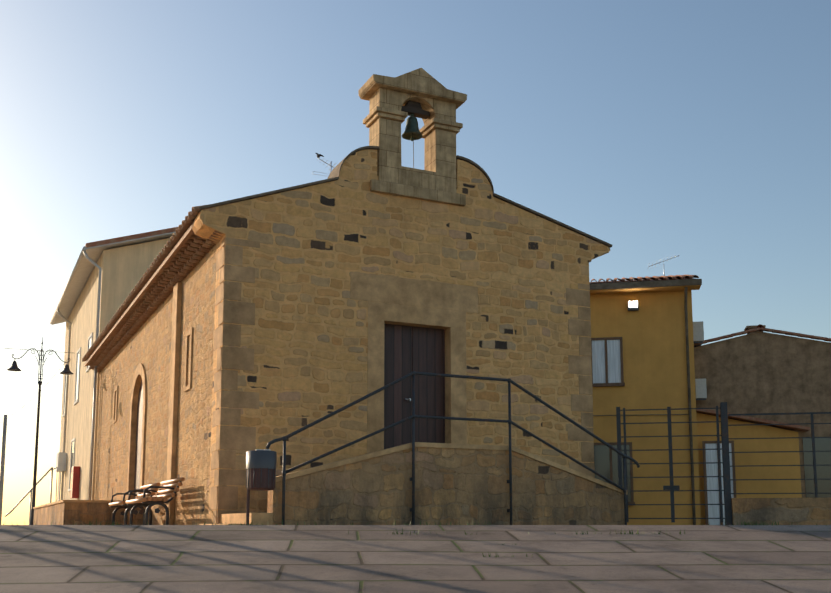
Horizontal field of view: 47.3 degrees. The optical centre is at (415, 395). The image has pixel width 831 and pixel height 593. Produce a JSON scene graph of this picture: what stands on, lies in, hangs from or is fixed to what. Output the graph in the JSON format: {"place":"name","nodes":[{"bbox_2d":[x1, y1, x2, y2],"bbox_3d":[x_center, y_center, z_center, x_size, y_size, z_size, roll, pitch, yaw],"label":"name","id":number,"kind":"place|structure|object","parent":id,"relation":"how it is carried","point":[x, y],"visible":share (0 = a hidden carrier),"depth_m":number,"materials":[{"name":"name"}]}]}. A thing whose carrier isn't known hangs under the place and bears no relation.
{"place":"outdoors","nodes":[
{"label":"outdoors","id":0,"kind":"place"},
{"bbox_2d":[0,525,830,592],"bbox_3d":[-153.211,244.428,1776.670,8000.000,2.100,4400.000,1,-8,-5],"label":"ground","id":1,"kind":"structure","parent":0,"point":[336,559],"depth_m":7.40,"materials":[{"name":"grey stone"}]},
{"bbox_2d":[0,415,6,524],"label":"utility pole","id":2,"kind":"object","parent":1,"relation":"on","point":[3,456],"visible":1,"depth_m":48.14,"materials":[{"name":"metal"}]},
{"bbox_2d":[0,348,70,422],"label":"wires","id":3,"kind":"object","parent":2,"relation":"attached to","point":[47,383],"visible":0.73,"depth_m":34.99,"materials":[{"name":"grey plastic"}]},
{"bbox_2d":[5,467,57,522],"bbox_3d":[-15.186,3.912,32.637,7.809,2.698,2.395,-4,-9,27],"label":"side handrail","id":4,"kind":"object","parent":1,"relation":"on","point":[51,469],"visible":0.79,"depth_m":30.82,"materials":[{"name":"metal"}]},
{"bbox_2d":[7,336,72,524],"bbox_3d":[-11.362,1.326,28.506,1.890,6.300,0.400,4,-9,-25],"label":"street lamp","id":5,"kind":"object","parent":1,"relation":"on","point":[65,371],"visible":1,"depth_m":28.54,"materials":[{"name":"black metal"}]},
{"bbox_2d":[33,502,145,524],"bbox_3d":[-8.405,3.178,23.859,1.650,0.770,9.000,4,-9,-25],"label":"side landing","id":6,"kind":"object","parent":1,"relation":"on","point":[70,513],"visible":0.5,"depth_m":19.85,"materials":[{"name":"stone"}]},
{"bbox_2d":[33,500,122,508],"bbox_3d":[-8.414,2.768,23.900,1.680,0.048,9.020,4,-9,-25],"label":"wall coping","id":7,"kind":"object","parent":6,"relation":"on","point":[93,501],"visible":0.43,"depth_m":19.85,"materials":[{"name":"beige stone"}]},
{"bbox_2d":[57,238,169,500],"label":"building","id":8,"kind":"structure","parent":1,"relation":"on","point":[124,268],"depth_m":30.66,"materials":[{"name":"beige paint"}]},
{"bbox_2d":[56,452,66,471],"bbox_3d":[-12.794,2.807,34.712,0.297,1.650,4.500,4,-9,-25],"label":"meter box","id":9,"kind":"object","parent":8,"relation":"attached to","point":[61,458],"visible":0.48,"depth_m":36.09,"materials":[{"name":"white paint"}]},
{"bbox_2d":[70,466,79,497],"bbox_3d":[-11.407,2.919,31.841,0.217,1.050,0.600,4,-9,-25],"label":"red cabinet","id":10,"kind":"object","parent":8,"relation":"attached to","point":[75,479],"visible":0.98,"depth_m":31.59,"materials":[{"name":"red metal"}]},
{"bbox_2d":[59,336,91,500],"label":"windows","id":11,"kind":"structure","parent":8,"relation":"attached to","point":[76,398],"depth_m":34.27,"materials":[{"name":"grey glass"}]},
{"bbox_2d":[50,246,101,499],"bbox_3d":[-12.347,0.855,33.579,0.595,9.410,12.190,4,-9,-25],"label":"gutter","id":12,"kind":"object","parent":8,"relation":"attached to","point":[82,254],"visible":0.77,"depth_m":29.06,"materials":[{"name":"grey metal"}]},
{"bbox_2d":[59,332,92,498],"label":"window frames","id":13,"kind":"structure","parent":8,"relation":"attached to","point":[77,400],"depth_m":33.72,"materials":[{"name":"white paint"}]},
{"bbox_2d":[52,232,175,324],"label":"soffit","id":14,"kind":"structure","parent":8,"relation":"on","point":[81,277],"depth_m":31.64,"materials":[{"name":"beige paint"}]},
{"bbox_2d":[85,227,178,247],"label":"roof","id":15,"kind":"structure","parent":14,"relation":"on","point":[125,238],"depth_m":29.51,"materials":[{"name":"red tile"}]},
{"bbox_2d":[109,482,159,524],"bbox_3d":[-5.506,2.134,18.520,0.683,0.828,1.800,4,-9,-25],"label":"bench","id":16,"kind":"object","parent":1,"relation":"on","point":[120,504],"visible":0.62,"depth_m":18.14,"materials":[{"name":"white wood"}]},
{"bbox_2d":[126,477,184,524],"bbox_3d":[-4.562,1.865,16.551,0.683,0.828,1.800,4,-9,-25],"label":"bench","id":17,"kind":"object","parent":1,"relation":"on","point":[148,503],"visible":1,"depth_m":16.00,"materials":[{"name":"white wood"}]},
{"bbox_2d":[94,244,216,524],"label":"side wall","id":18,"kind":"structure","parent":1,"relation":"on","point":[147,345],"depth_m":18.87,"materials":[{"name":"paint"}]},
{"bbox_2d":[113,282,192,524],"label":"trim","id":19,"kind":"structure","parent":18,"relation":"attached to","point":[140,374],"depth_m":18.05,"materials":[{"name":"stone"}]},
{"bbox_2d":[134,380,142,498],"bbox_3d":[-6.265,1.002,21.831,0.060,2.970,1.600,4,-9,-25],"label":"side door","id":20,"kind":"structure","parent":19,"relation":"attached to","point":[138,442],"depth_m":22.17,"materials":[{"name":"brown wood"}]},
{"bbox_2d":[82,200,244,372],"bbox_3d":[-6.446,-1.950,22.126,0.879,0.660,15.560,4,-9,-25],"label":"roof eave","id":21,"kind":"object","parent":18,"relation":"attached to","point":[190,255],"depth_m":19.39,"materials":[{"name":"brown tile"}]},
{"bbox_2d":[84,225,590,366],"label":"roof slab","id":22,"kind":"structure","parent":21,"relation":"on","point":[185,236],"depth_m":19.11,"materials":[{"name":"tile"}]},
{"bbox_2d":[313,158,335,175],"bbox_3d":[-1.893,-4.210,21.168,0.792,2.078,0.638,1,-8,-5],"label":"antenna","id":23,"kind":"object","parent":22,"relation":"on","point":[331,166],"visible":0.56,"depth_m":21.16,"materials":[{"name":"silver metal"}]},
{"bbox_2d":[199,513,272,524],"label":"stone step","id":24,"kind":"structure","parent":1,"relation":"on","point":[254,518],"depth_m":13.13,"materials":[{"name":"beige stone"}]},
{"bbox_2d":[246,449,276,524],"bbox_3d":[-2.103,1.270,12.895,0.414,1.075,0.414,4,-9,-25],"label":"litter bin","id":25,"kind":"object","parent":1,"relation":"on","point":[260,469],"visible":0.96,"depth_m":12.77,"materials":[{"name":"grey metal"}]},
{"bbox_2d":[192,149,609,523],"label":"facade","id":26,"kind":"structure","parent":1,"relation":"on","point":[305,337],"depth_m":16.28,"materials":[{"name":"stone"}]},
{"bbox_2d":[191,146,611,247],"bbox_3d":[0.071,-3.505,17.095,8.000,1.685,0.655,4,-9,-25],"label":"coping","id":27,"kind":"object","parent":26,"relation":"on","point":[334,174],"visible":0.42,"depth_m":16.49,"materials":[{"name":"grey stone"}]},
{"bbox_2d":[209,237,594,523],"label":"quoins","id":28,"kind":"object","parent":26,"relation":"attached to","point":[233,437],"visible":0.75,"depth_m":15.06,"materials":[{"name":"stone"}]},
{"bbox_2d":[358,68,466,205],"bbox_3d":[-0.045,-4.624,17.107,1.858,2.397,0.710,4,-9,-25],"label":"belfry","id":29,"kind":"object","parent":26,"relation":"attached to","point":[388,98],"visible":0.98,"depth_m":16.86,"materials":[{"name":"stone"}]},
{"bbox_2d":[402,114,422,140],"bbox_3d":[-0.061,-4.826,17.121,0.380,0.520,0.380,4,-9,-25],"label":"bell","id":30,"kind":"object","parent":29,"relation":"hanging from","point":[411,132],"visible":0.98,"depth_m":17.06,"materials":[{"name":"green metal"}]},
{"bbox_2d":[401,100,429,118],"bbox_3d":[-0.052,-5.182,17.174,0.640,0.220,0.160,4,-9,-25],"label":"bell yoke","id":31,"kind":"object","parent":29,"relation":"attached to","point":[414,108],"visible":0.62,"depth_m":17.12,"materials":[{"name":"brown wood"}]},
{"bbox_2d":[350,272,477,452],"bbox_3d":[-0.041,-0.478,16.437,2.450,3.080,0.256,4,-9,-25],"label":"door surround","id":32,"kind":"object","parent":26,"relation":"attached to","point":[400,295],"visible":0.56,"depth_m":16.48,"materials":[{"name":"beige stone"}]},
{"bbox_2d":[384,324,444,448],"bbox_3d":[-0.061,-0.085,16.508,1.280,2.280,0.075,4,-9,-25],"label":"door","id":33,"kind":"structure","parent":26,"relation":"in","point":[408,349],"depth_m":16.52,"materials":[{"name":"wood"}]},
{"bbox_2d":[3,519,826,556],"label":"grass tufts","id":34,"kind":"object","parent":1,"relation":"on","point":[744,522],"visible":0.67,"depth_m":8.93,"materials":[{"name":"green plant"}]},
{"bbox_2d":[267,447,624,524],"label":"stair parapet","id":35,"kind":"structure","parent":1,"relation":"on","point":[453,486],"depth_m":14.34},
{"bbox_2d":[276,442,626,494],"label":"stair caps","id":36,"kind":"object","parent":35,"relation":"on","point":[433,445],"visible":0.66,"depth_m":14.38,"materials":[{"name":"beige stone"}]},
{"bbox_2d":[266,371,639,524],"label":"stair rails","id":37,"kind":"object","parent":1,"relation":"on","point":[413,417],"visible":0.92,"depth_m":14.37,"materials":[{"name":"black metal"}]},
{"bbox_2d":[590,290,801,524],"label":"ochre house","id":38,"kind":"structure","parent":1,"relation":"on","point":[651,332],"depth_m":26.97,"materials":[{"name":"yellow paint"}]},
{"bbox_2d":[628,300,638,310],"bbox_3d":[6.288,-2.589,27.444,0.300,0.270,0.165,-1,-8,11],"label":"flood light","id":39,"kind":"object","parent":38,"relation":"attached to","point":[633,305],"visible":1,"depth_m":27.37,"materials":[{"name":"grey plastic"}]},
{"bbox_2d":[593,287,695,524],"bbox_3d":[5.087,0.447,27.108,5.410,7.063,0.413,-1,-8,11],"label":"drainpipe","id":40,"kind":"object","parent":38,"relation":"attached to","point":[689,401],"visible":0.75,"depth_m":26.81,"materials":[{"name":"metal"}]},
{"bbox_2d":[592,340,733,524],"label":"ochre curtains","id":41,"kind":"object","parent":38,"relation":"in","point":[614,360],"visible":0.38,"depth_m":26.59,"materials":[{"name":"white fabric"}]},
{"bbox_2d":[648,255,678,275],"bbox_3d":[7.508,-3.819,28.697,0.908,0.808,0.840,-1,-8,11],"label":"antenna","id":42,"kind":"object","parent":38,"relation":"on","point":[663,261],"visible":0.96,"depth_m":28.71,"materials":[{"name":"silver metal"}]},
{"bbox_2d":[591,337,735,524],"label":"ochre frames","id":43,"kind":"structure","parent":38,"relation":"attached to","point":[607,384],"depth_m":26.94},
{"bbox_2d":[594,445,630,501],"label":"window","id":44,"kind":"structure","parent":43,"relation":"in","point":[601,460],"depth_m":27.02,"materials":[{"name":"grey glass"}]},
{"bbox_2d":[589,275,809,431],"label":"roof","id":45,"kind":"structure","parent":38,"relation":"on","point":[656,283],"depth_m":27.11,"materials":[{"name":"tile"}]},
{"bbox_2d":[693,321,706,397],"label":"air conditioner units","id":46,"kind":"object","parent":38,"relation":"on","point":[700,384],"visible":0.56,"depth_m":27.27},
{"bbox_2d":[694,341,706,399],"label":"ac grilles","id":47,"kind":"object","parent":46,"relation":"attached to","point":[706,386],"visible":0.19,"depth_m":27.32,"materials":[{"name":"grey metal"}]},
{"bbox_2d":[616,402,830,524],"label":"gate fence","id":48,"kind":"object","parent":1,"relation":"on","point":[725,462],"visible":0.85,"depth_m":16.83,"materials":[{"name":"black metal"}]},
{"bbox_2d":[694,325,830,497],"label":"grey building","id":49,"kind":"structure","parent":1,"relation":"on","point":[757,372],"depth_m":27.06,"materials":[{"name":"paint"}]},
{"bbox_2d":[694,324,830,345],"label":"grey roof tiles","id":50,"kind":"object","parent":49,"relation":"on","point":[760,327],"visible":0.98,"depth_m":27.20,"materials":[{"name":"grey tile"}]},
{"bbox_2d":[803,438,830,497],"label":"window shutter","id":51,"kind":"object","parent":49,"relation":"attached to","point":[823,458],"depth_m":26.48,"materials":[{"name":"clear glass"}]},
{"bbox_2d":[731,498,830,524],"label":"wall","id":52,"kind":"structure","parent":1,"relation":"on","point":[799,511],"depth_m":16.36,"materials":[{"name":"stone"}]},
{"bbox_2d":[0,0,830,524],"label":"sky","id":53,"kind":"structure","parent":0,"point":[697,131],"materials":[{"name":"blue"}]}
]}

